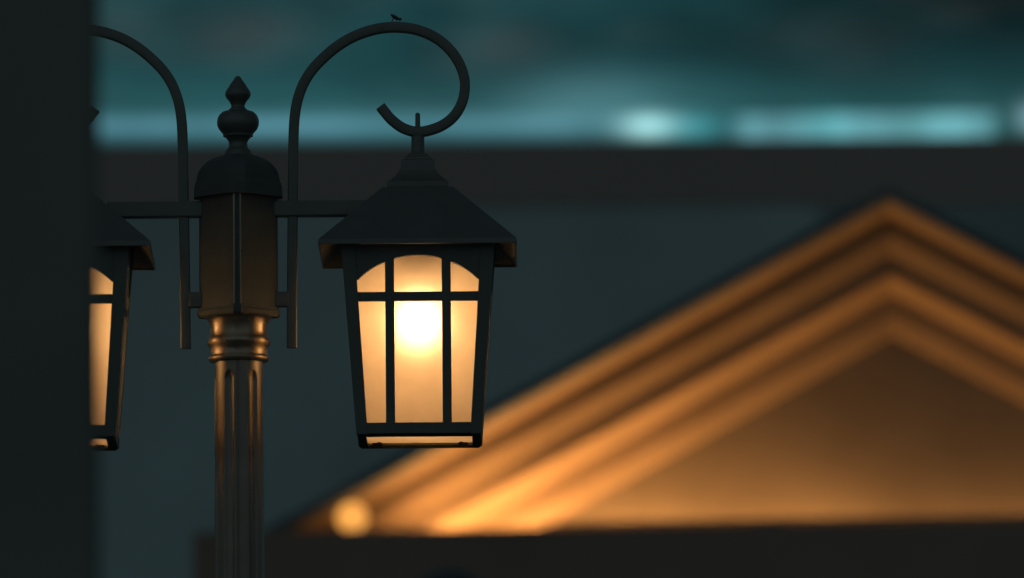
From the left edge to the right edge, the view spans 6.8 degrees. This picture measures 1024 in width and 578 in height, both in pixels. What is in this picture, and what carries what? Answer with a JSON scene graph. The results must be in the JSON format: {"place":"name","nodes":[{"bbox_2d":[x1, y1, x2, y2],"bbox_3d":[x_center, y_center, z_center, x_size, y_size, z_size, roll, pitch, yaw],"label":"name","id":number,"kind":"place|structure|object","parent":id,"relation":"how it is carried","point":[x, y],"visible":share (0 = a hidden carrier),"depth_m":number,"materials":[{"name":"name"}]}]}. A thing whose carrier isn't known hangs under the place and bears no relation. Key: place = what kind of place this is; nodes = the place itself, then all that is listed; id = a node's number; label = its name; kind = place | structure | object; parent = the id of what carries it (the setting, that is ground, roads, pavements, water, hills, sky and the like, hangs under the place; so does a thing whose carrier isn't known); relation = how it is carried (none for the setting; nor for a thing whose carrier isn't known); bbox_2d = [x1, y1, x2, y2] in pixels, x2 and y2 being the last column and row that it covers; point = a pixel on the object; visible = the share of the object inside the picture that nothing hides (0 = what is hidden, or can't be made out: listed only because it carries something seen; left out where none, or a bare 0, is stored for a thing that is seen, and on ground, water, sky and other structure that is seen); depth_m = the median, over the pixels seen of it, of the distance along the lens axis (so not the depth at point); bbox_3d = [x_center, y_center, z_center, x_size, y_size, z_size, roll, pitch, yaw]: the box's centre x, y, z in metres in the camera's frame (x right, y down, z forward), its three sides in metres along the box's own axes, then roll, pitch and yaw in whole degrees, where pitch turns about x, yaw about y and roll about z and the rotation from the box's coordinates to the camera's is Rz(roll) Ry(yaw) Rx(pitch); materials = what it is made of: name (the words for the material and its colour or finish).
{"place":"outdoors","nodes":[
{"label":"outdoors","id":0,"kind":"place"},
{"bbox_2d":[0,0,100,577],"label":"boundary wall","id":1,"kind":"structure","parent":0,"point":[50,472],"depth_m":8.27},
{"bbox_2d":[100,22,516,577],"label":"street lamp","id":2,"kind":"object","parent":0,"point":[417,249],"visible":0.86,"depth_m":16.04,"materials":[{"name":"metal"}]},
{"bbox_2d":[390,14,401,21],"bbox_3d":[-0.218,-0.510,16.183,0.022,0.015,0.014,0,-7,0],"label":"insect","id":3,"kind":"object","parent":2,"relation":"on","point":[395,17],"visible":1,"depth_m":16.18},
{"bbox_2d":[423,568,478,577],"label":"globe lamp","id":4,"kind":"object","parent":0,"point":[450,573],"visible":1,"depth_m":50.05,"materials":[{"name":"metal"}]},
{"bbox_2d":[100,137,1023,577],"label":"long building","id":5,"kind":"structure","parent":0,"point":[614,237],"depth_m":120.96,"materials":[{"name":"stone"}]},
{"bbox_2d":[100,0,1023,144],"label":"sky","id":6,"kind":"structure","parent":0,"point":[539,70],"materials":[{"name":"teal"}]},
{"bbox_2d":[193,187,1023,577],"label":"gabled house","id":7,"kind":"structure","parent":0,"point":[839,395],"depth_m":60.11,"materials":[{"name":"wood"}]},
{"bbox_2d":[337,502,366,529],"bbox_3d":[-1.109,1.583,59.612,0.210,0.210,0.210,0,-7,0],"label":"eave lamp","id":8,"kind":"object","parent":7,"relation":"on","point":[351,515],"visible":1,"depth_m":59.54,"materials":[{"name":"glass"}]},
{"bbox_2d":[754,522,782,523],"bbox_3d":[1.775,1.832,59.519,0.200,0.435,0.100,0,-7,0],"label":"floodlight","id":9,"kind":"object","parent":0,"point":[768,523],"visible":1,"depth_m":59.50,"materials":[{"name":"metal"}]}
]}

